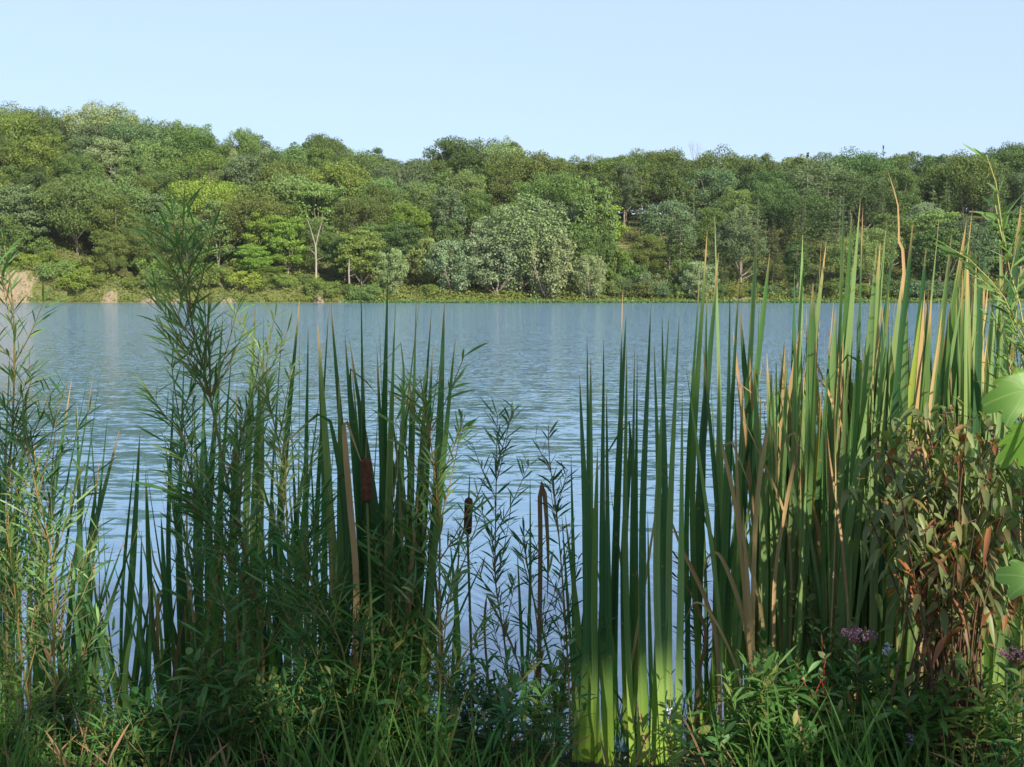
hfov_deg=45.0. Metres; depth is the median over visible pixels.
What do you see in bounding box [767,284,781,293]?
shore shrub
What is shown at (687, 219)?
maple tree
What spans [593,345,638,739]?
cattail
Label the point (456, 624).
cattail
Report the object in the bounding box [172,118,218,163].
broadleaf tree
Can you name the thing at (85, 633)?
cattail
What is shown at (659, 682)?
cattail
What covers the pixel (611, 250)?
maple tree
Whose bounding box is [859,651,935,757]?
leafy herb
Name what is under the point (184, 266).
shore shrub
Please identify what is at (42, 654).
cattail
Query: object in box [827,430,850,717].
dry reed
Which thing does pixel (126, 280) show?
shore shrub
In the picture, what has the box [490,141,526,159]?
broadleaf tree
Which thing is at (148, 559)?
cattail
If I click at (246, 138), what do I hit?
oak tree
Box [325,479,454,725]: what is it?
willow sapling
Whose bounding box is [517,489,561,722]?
cattail
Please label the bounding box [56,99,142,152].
oak tree
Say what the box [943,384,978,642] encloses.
cattail
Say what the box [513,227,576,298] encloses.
willow tree
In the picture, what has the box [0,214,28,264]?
willow tree
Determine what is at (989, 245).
willow tree
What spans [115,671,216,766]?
leafy herb
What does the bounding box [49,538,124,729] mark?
cattail
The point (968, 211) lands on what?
oak tree
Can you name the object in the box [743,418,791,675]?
dry reed
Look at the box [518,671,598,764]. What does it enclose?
leafy herb
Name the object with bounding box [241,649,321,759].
leafy herb
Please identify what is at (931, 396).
dry reed
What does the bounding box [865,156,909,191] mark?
maple tree
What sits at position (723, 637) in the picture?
dry reed
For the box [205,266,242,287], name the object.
shore shrub
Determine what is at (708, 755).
leafy herb
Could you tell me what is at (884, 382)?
cattail
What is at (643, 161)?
oak tree
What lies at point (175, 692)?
leafy herb
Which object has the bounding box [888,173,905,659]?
dry reed
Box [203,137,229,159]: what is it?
maple tree
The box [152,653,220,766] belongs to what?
leafy herb
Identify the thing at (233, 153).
broadleaf tree
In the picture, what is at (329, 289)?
shore shrub
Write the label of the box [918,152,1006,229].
oak tree
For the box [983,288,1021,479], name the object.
cattail
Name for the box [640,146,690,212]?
oak tree
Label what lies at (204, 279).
shore shrub
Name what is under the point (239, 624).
cattail
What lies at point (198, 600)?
cattail
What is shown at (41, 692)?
leafy herb
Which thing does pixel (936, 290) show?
shore shrub
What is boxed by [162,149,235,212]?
oak tree
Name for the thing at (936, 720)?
leafy herb
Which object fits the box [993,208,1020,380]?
cattail
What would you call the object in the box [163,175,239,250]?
oak tree
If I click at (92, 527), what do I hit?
cattail
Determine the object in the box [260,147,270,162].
broadleaf tree
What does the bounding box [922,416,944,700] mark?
cattail
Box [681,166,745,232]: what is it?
oak tree
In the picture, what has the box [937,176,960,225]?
pine tree
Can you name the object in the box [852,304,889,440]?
cattail
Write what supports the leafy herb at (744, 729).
on the bank
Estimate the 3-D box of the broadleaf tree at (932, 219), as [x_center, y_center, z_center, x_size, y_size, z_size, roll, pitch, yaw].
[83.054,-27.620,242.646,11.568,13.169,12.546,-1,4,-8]
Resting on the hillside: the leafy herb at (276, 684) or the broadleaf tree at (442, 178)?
the broadleaf tree at (442, 178)
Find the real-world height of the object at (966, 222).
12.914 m
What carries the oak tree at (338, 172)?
on the hillside
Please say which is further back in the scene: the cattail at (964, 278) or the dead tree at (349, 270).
the dead tree at (349, 270)
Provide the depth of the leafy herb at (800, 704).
3.88 m
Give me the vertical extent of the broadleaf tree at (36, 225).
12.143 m
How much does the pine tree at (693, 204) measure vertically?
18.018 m
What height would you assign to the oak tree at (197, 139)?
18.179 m
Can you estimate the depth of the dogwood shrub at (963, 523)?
3.36 m
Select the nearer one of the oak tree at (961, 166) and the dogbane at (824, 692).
the dogbane at (824, 692)
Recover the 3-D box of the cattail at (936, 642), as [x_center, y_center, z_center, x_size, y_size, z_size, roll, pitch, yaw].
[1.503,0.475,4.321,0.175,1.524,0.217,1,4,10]
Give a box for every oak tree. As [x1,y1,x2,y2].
[0,100,60,165]
[0,105,52,145]
[0,134,18,180]
[0,140,54,185]
[14,106,68,154]
[27,172,121,254]
[49,152,107,180]
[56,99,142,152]
[66,122,136,173]
[68,173,165,233]
[102,116,184,183]
[132,119,190,168]
[133,168,191,212]
[141,128,222,172]
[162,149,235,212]
[163,121,194,131]
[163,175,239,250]
[208,187,295,250]
[221,126,261,157]
[252,159,314,207]
[253,145,319,170]
[260,168,333,221]
[290,132,352,167]
[305,158,379,233]
[309,149,377,195]
[328,193,400,235]
[337,153,400,179]
[337,176,403,216]
[341,147,369,157]
[371,158,436,202]
[392,180,452,232]
[395,158,460,192]
[421,135,483,189]
[456,136,511,187]
[478,151,532,201]
[489,149,570,213]
[498,143,536,162]
[507,171,588,230]
[527,154,571,203]
[545,202,602,228]
[566,154,605,188]
[588,153,663,220]
[615,147,675,209]
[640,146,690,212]
[643,160,705,216]
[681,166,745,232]
[685,143,755,199]
[730,167,803,233]
[735,155,791,171]
[737,178,799,244]
[765,186,845,240]
[773,157,860,214]
[775,154,812,169]
[818,175,885,230]
[818,233,885,280]
[826,146,898,222]
[838,225,904,286]
[910,155,957,206]
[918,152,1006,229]
[937,149,987,213]
[977,146,1023,190]
[981,147,1023,207]
[995,140,1023,207]
[1003,168,1023,206]
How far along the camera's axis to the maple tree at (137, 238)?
225.79 m
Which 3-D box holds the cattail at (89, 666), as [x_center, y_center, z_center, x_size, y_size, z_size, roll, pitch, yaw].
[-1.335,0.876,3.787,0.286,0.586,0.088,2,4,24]
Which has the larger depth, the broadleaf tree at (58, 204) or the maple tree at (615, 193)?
the maple tree at (615, 193)
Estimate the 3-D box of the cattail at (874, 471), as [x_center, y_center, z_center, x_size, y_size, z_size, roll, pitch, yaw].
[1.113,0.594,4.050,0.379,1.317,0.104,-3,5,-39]
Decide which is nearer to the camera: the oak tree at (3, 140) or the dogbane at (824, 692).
the dogbane at (824, 692)
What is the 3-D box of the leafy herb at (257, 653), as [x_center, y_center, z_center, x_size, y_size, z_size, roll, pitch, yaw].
[-0.593,0.866,3.453,0.255,0.459,0.240,3,5,36]
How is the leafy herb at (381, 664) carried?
on the bank
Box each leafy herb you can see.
[0,655,64,766]
[0,672,52,759]
[0,674,70,749]
[0,676,59,764]
[28,617,122,753]
[29,678,99,750]
[43,649,137,750]
[53,651,125,758]
[74,702,133,766]
[77,660,172,766]
[86,636,173,735]
[107,693,191,766]
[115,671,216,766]
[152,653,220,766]
[163,670,234,744]
[167,626,262,766]
[175,617,263,758]
[179,676,260,766]
[220,650,276,750]
[239,621,348,754]
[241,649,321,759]
[243,648,320,753]
[244,668,305,766]
[257,649,350,766]
[272,655,366,766]
[289,655,351,738]
[290,588,379,759]
[296,634,402,764]
[310,674,349,742]
[321,564,403,748]
[335,654,424,766]
[342,629,413,744]
[346,606,437,764]
[374,629,465,762]
[395,679,474,766]
[408,625,492,742]
[424,653,451,727]
[429,643,445,709]
[434,657,510,765]
[445,642,542,761]
[447,667,486,750]
[461,686,529,766]
[466,669,525,738]
[469,665,526,746]
[481,664,574,766]
[515,617,581,757]
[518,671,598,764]
[660,688,736,766]
[714,645,800,766]
[724,652,792,766]
[728,657,803,766]
[733,647,803,749]
[740,629,829,764]
[766,700,830,766]
[786,652,831,757]
[793,668,852,748]
[801,623,883,750]
[804,687,891,766]
[819,637,890,764]
[830,659,906,766]
[856,658,952,766]
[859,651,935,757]
[872,658,981,766]
[914,676,974,757]
[921,664,1023,766]
[933,652,992,748]
[964,660,1023,766]
[973,677,1023,750]
[976,671,1023,761]
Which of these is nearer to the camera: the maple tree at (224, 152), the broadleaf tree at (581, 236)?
the broadleaf tree at (581, 236)
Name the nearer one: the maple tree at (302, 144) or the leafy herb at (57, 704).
the leafy herb at (57, 704)
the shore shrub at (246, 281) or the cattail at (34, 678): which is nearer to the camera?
the cattail at (34, 678)
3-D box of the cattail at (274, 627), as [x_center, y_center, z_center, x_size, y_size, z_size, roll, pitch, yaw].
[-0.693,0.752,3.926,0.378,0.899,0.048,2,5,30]
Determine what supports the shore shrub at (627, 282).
on the hillside
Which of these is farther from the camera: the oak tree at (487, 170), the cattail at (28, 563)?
the oak tree at (487, 170)
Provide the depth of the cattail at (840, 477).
3.84 m
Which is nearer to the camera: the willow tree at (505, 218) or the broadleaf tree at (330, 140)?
the willow tree at (505, 218)
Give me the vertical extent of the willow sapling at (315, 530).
0.855 m
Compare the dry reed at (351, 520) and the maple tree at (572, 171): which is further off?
the maple tree at (572, 171)
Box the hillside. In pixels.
[0,175,1023,302]
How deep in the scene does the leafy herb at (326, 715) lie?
3.42 m
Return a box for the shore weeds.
[341,298,1023,302]
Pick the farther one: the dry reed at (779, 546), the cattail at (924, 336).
the cattail at (924, 336)
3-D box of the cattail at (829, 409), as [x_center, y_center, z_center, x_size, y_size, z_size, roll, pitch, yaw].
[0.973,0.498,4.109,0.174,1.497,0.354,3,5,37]
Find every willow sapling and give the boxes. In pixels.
[0,225,81,754]
[0,367,119,739]
[0,388,125,762]
[0,500,87,764]
[121,179,328,752]
[130,438,303,755]
[131,341,292,679]
[222,295,329,715]
[243,474,375,723]
[255,521,398,754]
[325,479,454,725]
[355,342,503,756]
[443,397,562,757]
[502,518,580,746]
[523,421,615,758]
[672,550,741,703]
[928,235,1023,766]
[962,143,1023,754]
[972,285,1023,766]
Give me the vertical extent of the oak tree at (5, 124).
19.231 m
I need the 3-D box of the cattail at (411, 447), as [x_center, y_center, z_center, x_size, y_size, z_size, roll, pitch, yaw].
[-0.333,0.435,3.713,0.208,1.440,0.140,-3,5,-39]
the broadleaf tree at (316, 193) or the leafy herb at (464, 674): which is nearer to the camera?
the leafy herb at (464, 674)
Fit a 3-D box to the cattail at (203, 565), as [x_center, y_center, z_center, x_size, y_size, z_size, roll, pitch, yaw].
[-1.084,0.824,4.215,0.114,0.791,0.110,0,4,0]
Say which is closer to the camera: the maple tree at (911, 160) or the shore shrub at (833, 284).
the shore shrub at (833, 284)
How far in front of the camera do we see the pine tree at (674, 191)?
250.66 m
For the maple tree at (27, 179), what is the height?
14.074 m
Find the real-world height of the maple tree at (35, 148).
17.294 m
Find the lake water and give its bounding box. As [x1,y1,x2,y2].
[0,303,1023,758]
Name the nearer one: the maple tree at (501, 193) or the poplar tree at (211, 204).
the poplar tree at (211, 204)
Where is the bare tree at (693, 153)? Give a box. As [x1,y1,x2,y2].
[688,142,701,213]
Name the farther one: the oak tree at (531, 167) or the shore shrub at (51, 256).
the oak tree at (531, 167)
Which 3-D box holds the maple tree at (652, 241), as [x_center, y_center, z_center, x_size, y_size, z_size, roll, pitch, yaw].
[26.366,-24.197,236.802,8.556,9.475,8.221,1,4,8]
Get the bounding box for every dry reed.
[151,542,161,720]
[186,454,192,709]
[342,420,360,752]
[398,418,425,731]
[428,673,523,715]
[483,595,520,692]
[537,481,548,740]
[673,524,722,751]
[684,601,746,751]
[685,583,706,746]
[703,551,754,728]
[722,441,758,732]
[735,380,798,595]
[735,395,766,699]
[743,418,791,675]
[743,509,756,676]
[751,424,777,638]
[772,432,798,740]
[803,332,863,499]
[826,393,835,762]
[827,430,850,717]
[849,406,890,744]
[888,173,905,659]
[918,308,942,753]
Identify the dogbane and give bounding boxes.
[792,651,832,766]
[814,627,843,744]
[839,668,861,746]
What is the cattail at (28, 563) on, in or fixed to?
on the bank
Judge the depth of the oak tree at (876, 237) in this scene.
224.52 m
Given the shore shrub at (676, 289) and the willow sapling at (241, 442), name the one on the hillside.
the shore shrub at (676, 289)
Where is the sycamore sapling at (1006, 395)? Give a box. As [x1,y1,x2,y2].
[981,367,1023,599]
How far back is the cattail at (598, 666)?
3.68 m
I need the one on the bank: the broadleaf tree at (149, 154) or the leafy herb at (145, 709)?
the leafy herb at (145, 709)
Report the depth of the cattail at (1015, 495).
4.29 m
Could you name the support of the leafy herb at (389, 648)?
on the bank
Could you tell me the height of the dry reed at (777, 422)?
1.240 m
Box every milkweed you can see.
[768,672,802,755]
[830,625,878,762]
[975,639,1023,764]
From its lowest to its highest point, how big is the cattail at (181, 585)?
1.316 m
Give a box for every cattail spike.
[360,433,375,707]
[464,474,473,706]
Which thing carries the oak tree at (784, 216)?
on the hillside
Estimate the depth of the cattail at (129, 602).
4.17 m
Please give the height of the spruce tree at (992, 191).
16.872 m
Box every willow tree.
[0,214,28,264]
[231,182,312,256]
[371,248,409,293]
[405,237,457,285]
[421,239,479,294]
[459,222,531,294]
[471,193,573,292]
[476,210,528,240]
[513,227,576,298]
[570,254,608,298]
[678,261,719,299]
[905,226,976,287]
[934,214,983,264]
[944,226,1000,282]
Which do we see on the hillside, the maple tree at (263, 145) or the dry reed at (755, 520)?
the maple tree at (263, 145)
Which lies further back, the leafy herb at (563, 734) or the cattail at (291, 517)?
the cattail at (291, 517)
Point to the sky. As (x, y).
(563, 79)
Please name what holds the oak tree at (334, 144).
on the hillside
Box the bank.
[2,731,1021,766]
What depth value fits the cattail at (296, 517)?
3.93 m
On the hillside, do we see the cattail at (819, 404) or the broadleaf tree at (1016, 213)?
the broadleaf tree at (1016, 213)
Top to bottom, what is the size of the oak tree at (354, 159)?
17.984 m
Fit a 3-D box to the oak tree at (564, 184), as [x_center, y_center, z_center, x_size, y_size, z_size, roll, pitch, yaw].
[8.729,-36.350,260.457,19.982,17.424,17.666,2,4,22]
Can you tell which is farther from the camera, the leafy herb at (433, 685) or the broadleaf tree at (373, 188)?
the broadleaf tree at (373, 188)
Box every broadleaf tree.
[0,182,52,249]
[0,186,39,228]
[16,116,59,145]
[29,130,82,172]
[35,176,102,241]
[66,134,109,167]
[115,155,154,192]
[122,135,182,176]
[126,174,161,211]
[133,193,188,250]
[157,164,206,237]
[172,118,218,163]
[197,205,218,261]
[229,148,239,183]
[230,244,274,274]
[241,210,284,259]
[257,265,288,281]
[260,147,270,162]
[265,215,307,272]
[284,182,352,254]
[302,146,335,171]
[308,134,345,154]
[324,236,361,281]
[333,229,387,288]
[352,223,392,276]
[361,183,395,222]
[379,221,427,279]
[430,167,487,197]
[480,135,529,177]
[486,160,531,197]
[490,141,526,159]
[537,223,580,267]
[551,191,581,212]
[558,222,599,289]
[569,203,628,251]
[574,159,611,184]
[580,184,617,212]
[589,154,659,225]
[611,162,640,233]
[645,160,698,213]
[729,204,753,264]
[835,170,901,230]
[867,213,920,267]
[911,153,947,201]
[911,210,966,269]
[978,217,1023,277]
[990,206,1023,273]
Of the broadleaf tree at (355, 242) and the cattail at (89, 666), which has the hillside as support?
the broadleaf tree at (355, 242)
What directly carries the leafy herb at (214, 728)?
on the bank
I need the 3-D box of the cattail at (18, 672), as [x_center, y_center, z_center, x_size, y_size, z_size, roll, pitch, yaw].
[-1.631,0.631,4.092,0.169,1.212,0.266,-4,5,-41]
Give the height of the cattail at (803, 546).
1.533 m
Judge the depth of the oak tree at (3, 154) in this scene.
270.46 m
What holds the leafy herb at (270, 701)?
on the bank
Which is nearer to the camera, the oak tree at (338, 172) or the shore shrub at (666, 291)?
the shore shrub at (666, 291)
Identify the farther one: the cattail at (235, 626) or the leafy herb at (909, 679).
the cattail at (235, 626)
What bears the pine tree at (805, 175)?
on the hillside
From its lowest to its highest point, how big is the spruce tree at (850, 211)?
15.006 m
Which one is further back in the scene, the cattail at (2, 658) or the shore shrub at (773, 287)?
the shore shrub at (773, 287)
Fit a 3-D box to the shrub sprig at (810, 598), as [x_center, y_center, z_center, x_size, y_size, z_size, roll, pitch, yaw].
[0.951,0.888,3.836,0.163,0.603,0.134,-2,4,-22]
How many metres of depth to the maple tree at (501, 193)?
262.10 m
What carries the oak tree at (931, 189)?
on the hillside
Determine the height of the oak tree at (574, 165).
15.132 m
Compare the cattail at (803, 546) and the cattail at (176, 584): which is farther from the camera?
the cattail at (176, 584)
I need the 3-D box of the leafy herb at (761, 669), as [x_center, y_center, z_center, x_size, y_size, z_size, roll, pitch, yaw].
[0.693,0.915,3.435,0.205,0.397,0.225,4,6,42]
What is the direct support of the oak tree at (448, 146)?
on the hillside
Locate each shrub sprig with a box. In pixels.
[788,575,841,740]
[807,605,859,745]
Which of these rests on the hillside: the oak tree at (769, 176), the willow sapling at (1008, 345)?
the oak tree at (769, 176)
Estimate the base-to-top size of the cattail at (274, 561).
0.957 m
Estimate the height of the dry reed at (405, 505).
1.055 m
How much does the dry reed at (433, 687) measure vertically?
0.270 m
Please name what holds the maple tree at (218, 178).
on the hillside
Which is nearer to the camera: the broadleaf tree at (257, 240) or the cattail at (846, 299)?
the cattail at (846, 299)
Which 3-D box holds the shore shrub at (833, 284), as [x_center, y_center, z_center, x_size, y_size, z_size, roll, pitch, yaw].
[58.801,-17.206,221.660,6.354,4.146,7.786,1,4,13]
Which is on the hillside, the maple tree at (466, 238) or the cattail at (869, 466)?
the maple tree at (466, 238)
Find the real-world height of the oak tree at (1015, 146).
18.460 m
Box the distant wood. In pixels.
[49,171,1021,214]
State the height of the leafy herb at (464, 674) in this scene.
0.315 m
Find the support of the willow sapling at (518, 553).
on the bank
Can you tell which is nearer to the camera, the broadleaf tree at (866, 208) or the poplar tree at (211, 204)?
the poplar tree at (211, 204)
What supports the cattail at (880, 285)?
on the bank
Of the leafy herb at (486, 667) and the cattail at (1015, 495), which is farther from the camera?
the cattail at (1015, 495)
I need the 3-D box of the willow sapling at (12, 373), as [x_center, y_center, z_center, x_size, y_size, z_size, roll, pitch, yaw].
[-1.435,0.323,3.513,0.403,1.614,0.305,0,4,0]
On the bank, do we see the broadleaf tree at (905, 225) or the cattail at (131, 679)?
the cattail at (131, 679)
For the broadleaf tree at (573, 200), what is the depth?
254.74 m
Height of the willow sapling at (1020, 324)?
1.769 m
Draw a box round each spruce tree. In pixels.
[203,162,219,245]
[672,186,689,246]
[706,228,731,285]
[757,219,786,281]
[770,214,816,276]
[833,205,865,277]
[876,192,888,224]
[878,217,900,275]
[978,175,1000,226]
[984,161,1011,230]
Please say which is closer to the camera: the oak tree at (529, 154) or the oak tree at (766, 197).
the oak tree at (766, 197)
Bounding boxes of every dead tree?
[307,219,322,288]
[348,259,354,283]
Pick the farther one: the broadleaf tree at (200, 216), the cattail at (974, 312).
the broadleaf tree at (200, 216)
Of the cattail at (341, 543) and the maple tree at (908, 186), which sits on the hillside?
the maple tree at (908, 186)
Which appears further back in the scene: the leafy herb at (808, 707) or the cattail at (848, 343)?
the cattail at (848, 343)
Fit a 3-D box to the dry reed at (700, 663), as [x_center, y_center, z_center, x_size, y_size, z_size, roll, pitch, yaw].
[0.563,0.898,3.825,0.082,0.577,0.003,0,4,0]
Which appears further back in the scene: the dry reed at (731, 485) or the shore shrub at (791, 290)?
the shore shrub at (791, 290)
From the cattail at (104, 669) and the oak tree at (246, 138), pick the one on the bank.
the cattail at (104, 669)
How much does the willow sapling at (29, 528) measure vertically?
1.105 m
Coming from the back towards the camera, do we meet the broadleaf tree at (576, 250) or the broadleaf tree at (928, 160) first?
the broadleaf tree at (928, 160)
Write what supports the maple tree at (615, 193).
on the hillside
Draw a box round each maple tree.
[0,165,33,189]
[0,170,11,188]
[5,133,69,186]
[15,164,55,226]
[67,167,104,230]
[81,195,146,250]
[82,136,134,186]
[91,231,130,274]
[126,223,164,269]
[152,201,202,253]
[160,216,214,268]
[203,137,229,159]
[203,157,253,181]
[208,163,238,193]
[219,154,275,192]
[222,181,249,237]
[236,134,274,158]
[244,150,284,182]
[279,141,310,167]
[295,218,337,268]
[307,170,340,201]
[347,167,378,221]
[359,147,398,170]
[383,202,432,259]
[391,180,436,229]
[447,172,496,234]
[447,190,498,240]
[456,237,485,284]
[480,171,531,211]
[495,201,532,225]
[496,227,536,277]
[550,158,578,205]
[570,173,624,214]
[590,221,616,272]
[592,156,619,182]
[628,233,670,271]
[629,201,651,212]
[638,199,700,269]
[691,207,735,269]
[711,187,758,227]
[711,214,769,284]
[738,152,779,226]
[745,159,775,181]
[781,157,816,167]
[782,156,823,195]
[811,152,845,186]
[859,167,925,224]
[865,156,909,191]
[877,163,925,212]
[886,151,926,196]
[901,201,942,263]
[932,171,979,220]
[972,166,1023,216]
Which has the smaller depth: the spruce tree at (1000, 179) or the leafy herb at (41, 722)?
the leafy herb at (41, 722)
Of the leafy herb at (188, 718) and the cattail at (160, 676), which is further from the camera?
the cattail at (160, 676)
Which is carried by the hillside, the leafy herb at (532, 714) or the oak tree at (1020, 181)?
the oak tree at (1020, 181)
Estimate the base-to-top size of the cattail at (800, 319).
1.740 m
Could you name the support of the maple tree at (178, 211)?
on the hillside
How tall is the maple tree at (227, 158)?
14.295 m
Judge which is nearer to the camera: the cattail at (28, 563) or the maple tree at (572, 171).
the cattail at (28, 563)
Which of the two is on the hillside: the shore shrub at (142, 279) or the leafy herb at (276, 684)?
the shore shrub at (142, 279)
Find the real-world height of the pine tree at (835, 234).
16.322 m
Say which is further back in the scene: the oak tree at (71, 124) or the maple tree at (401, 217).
the oak tree at (71, 124)
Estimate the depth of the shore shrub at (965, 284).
221.91 m
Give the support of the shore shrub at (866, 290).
on the hillside
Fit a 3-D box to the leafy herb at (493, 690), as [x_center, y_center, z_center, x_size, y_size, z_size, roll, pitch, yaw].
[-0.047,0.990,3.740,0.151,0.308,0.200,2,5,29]
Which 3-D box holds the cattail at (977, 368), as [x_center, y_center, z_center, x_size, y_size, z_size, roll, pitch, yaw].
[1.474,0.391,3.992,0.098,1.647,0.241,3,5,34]
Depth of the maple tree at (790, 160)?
297.46 m
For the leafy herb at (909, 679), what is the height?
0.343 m
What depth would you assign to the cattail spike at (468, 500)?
3.84 m
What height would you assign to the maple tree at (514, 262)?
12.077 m
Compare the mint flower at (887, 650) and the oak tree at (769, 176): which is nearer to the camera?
the mint flower at (887, 650)
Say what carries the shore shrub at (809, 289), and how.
on the hillside
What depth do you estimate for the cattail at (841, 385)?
4.07 m
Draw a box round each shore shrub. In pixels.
[5,235,55,257]
[11,252,41,265]
[33,259,75,278]
[37,250,60,262]
[42,261,80,271]
[53,265,93,292]
[75,255,119,279]
[83,274,105,285]
[105,246,142,273]
[115,267,132,277]
[122,276,141,286]
[132,249,173,275]
[137,268,162,285]
[145,263,184,287]
[166,272,205,288]
[167,262,196,276]
[186,261,220,285]
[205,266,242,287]
[225,270,263,291]
[257,274,276,289]
[268,274,301,289]
[298,275,314,284]
[302,277,342,297]
[335,283,351,293]
[346,282,382,300]
[420,284,438,292]
[599,276,631,294]
[601,246,634,280]
[606,278,632,295]
[614,263,650,283]
[627,280,655,295]
[632,271,667,295]
[647,283,672,296]
[666,257,699,291]
[671,283,690,297]
[718,283,728,296]
[724,286,748,296]
[746,283,768,296]
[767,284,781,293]
[787,287,803,295]
[803,283,825,292]
[823,276,858,296]
[855,283,871,296]
[870,274,899,295]
[889,277,927,296]
[912,278,943,297]
[934,280,961,296]
[954,279,974,293]
[990,282,1018,295]
[1008,278,1023,293]
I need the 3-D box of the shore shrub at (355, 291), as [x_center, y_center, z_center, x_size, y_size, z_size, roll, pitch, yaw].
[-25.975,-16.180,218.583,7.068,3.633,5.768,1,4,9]
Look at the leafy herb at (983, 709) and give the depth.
3.33 m
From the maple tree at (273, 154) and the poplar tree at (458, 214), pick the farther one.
the maple tree at (273, 154)
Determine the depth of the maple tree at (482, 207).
247.71 m
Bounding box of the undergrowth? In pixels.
[0,224,1023,302]
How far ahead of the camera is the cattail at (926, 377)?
3.99 m
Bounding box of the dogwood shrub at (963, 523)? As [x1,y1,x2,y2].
[840,390,1023,766]
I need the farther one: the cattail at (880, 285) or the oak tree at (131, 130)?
the oak tree at (131, 130)
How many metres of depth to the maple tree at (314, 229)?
229.95 m
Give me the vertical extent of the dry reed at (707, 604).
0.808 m
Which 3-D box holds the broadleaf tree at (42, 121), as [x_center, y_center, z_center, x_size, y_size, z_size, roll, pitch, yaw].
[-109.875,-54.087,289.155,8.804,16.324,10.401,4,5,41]
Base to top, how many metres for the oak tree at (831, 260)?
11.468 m
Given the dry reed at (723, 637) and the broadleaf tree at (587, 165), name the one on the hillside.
the broadleaf tree at (587, 165)
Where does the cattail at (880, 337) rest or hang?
on the bank
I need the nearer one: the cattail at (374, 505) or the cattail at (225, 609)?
the cattail at (374, 505)
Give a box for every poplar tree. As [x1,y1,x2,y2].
[201,199,237,264]
[429,186,467,240]
[433,219,462,278]
[573,176,618,281]
[783,238,812,291]
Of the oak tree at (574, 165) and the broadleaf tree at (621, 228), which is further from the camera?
the oak tree at (574, 165)
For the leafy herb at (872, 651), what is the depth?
3.69 m
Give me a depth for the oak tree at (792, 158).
308.79 m
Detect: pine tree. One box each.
[621,168,661,242]
[654,218,701,275]
[657,182,696,259]
[674,175,717,256]
[745,195,773,253]
[781,191,819,258]
[783,152,822,242]
[807,181,840,251]
[816,190,856,260]
[913,185,942,249]
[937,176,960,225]
[980,195,1004,256]
[1019,190,1023,233]
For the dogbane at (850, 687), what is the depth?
3.46 m
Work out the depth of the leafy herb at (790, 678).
3.43 m
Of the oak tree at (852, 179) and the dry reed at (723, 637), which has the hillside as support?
the oak tree at (852, 179)
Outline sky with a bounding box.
[0,0,1023,213]
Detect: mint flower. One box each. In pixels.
[654,669,687,766]
[870,642,894,753]
[895,717,932,766]
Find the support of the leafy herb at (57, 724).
on the bank
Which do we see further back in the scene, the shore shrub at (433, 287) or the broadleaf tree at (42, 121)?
the broadleaf tree at (42, 121)
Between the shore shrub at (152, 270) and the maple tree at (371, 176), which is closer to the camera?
the shore shrub at (152, 270)
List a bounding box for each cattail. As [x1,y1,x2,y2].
[0,356,40,748]
[3,399,40,729]
[10,581,106,742]
[18,447,66,667]
[22,368,119,723]
[26,367,92,731]
[30,446,71,742]
[33,523,139,745]
[34,595,115,749]
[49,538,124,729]
[60,578,98,725]
[66,546,150,739]
[70,555,157,738]
[72,606,123,740]
[76,411,99,737]
[84,435,141,721]
[111,597,179,721]
[113,539,174,742]
[117,556,184,702]
[118,576,154,728]
[132,574,196,724]
[138,470,198,709]
[141,545,237,672]
[144,365,190,704]
[151,623,192,723]
[159,538,237,699]
[170,392,286,722]
[172,538,192,635]
[173,533,205,621]
[176,318,231,727]
[179,456,197,703]
[181,351,227,713]
[203,558,240,696]
[212,522,241,718]
[223,567,243,699]
[242,302,265,738]
[250,490,325,730]
[251,604,331,751]
[252,337,313,734]
[255,540,291,724]
[266,299,309,668]
[267,456,284,684]
[279,320,359,754]
[289,488,329,581]
[291,309,336,720]
[310,446,330,723]
[330,301,423,745]
[349,253,439,740]
[351,270,409,549]
[369,276,418,749]
[388,288,420,729]
[394,300,455,752]
[403,308,501,718]
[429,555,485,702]
[432,514,460,722]
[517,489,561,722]
[524,462,582,727]
[565,345,613,765]
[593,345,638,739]
[598,292,653,734]
[622,309,683,765]
[684,252,762,744]
[686,232,794,753]
[690,238,730,747]
[695,329,803,671]
[730,218,769,715]
[732,313,774,689]
[739,325,802,742]
[747,319,820,556]
[753,247,884,686]
[764,368,771,495]
[766,308,845,724]
[767,286,833,719]
[778,196,849,661]
[778,238,825,631]
[779,237,805,573]
[779,246,881,756]
[795,236,861,708]
[797,242,893,725]
[799,315,832,691]
[805,450,830,636]
[810,214,868,746]
[815,399,874,698]
[816,335,852,443]
[819,228,896,434]
[819,334,911,478]
[821,225,921,737]
[830,207,859,391]
[840,215,878,433]
[843,294,924,387]
[851,199,900,393]
[851,231,885,407]
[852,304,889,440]
[860,235,954,675]
[864,435,869,525]
[867,447,878,708]
[869,260,941,746]
[869,294,943,556]
[879,213,949,737]
[879,345,933,698]
[895,251,928,660]
[910,226,965,718]
[921,312,924,369]
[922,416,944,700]
[923,308,974,677]
[931,194,992,469]
[936,327,1010,645]
[937,270,963,688]
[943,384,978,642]
[946,297,1014,646]
[950,261,984,414]
[950,307,1020,722]
[951,208,972,371]
[953,259,982,728]
[962,326,997,737]
[964,247,1000,362]
[978,280,1011,483]
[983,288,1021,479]
[991,368,1022,701]
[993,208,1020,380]
[996,253,1008,678]
[1007,344,1023,697]
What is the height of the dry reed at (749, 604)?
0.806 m
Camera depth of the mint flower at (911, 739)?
3.38 m
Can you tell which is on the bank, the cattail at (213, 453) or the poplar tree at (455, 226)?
the cattail at (213, 453)
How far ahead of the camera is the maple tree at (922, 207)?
247.65 m
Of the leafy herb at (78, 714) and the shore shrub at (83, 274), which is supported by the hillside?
the shore shrub at (83, 274)
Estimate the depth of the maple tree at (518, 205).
250.13 m

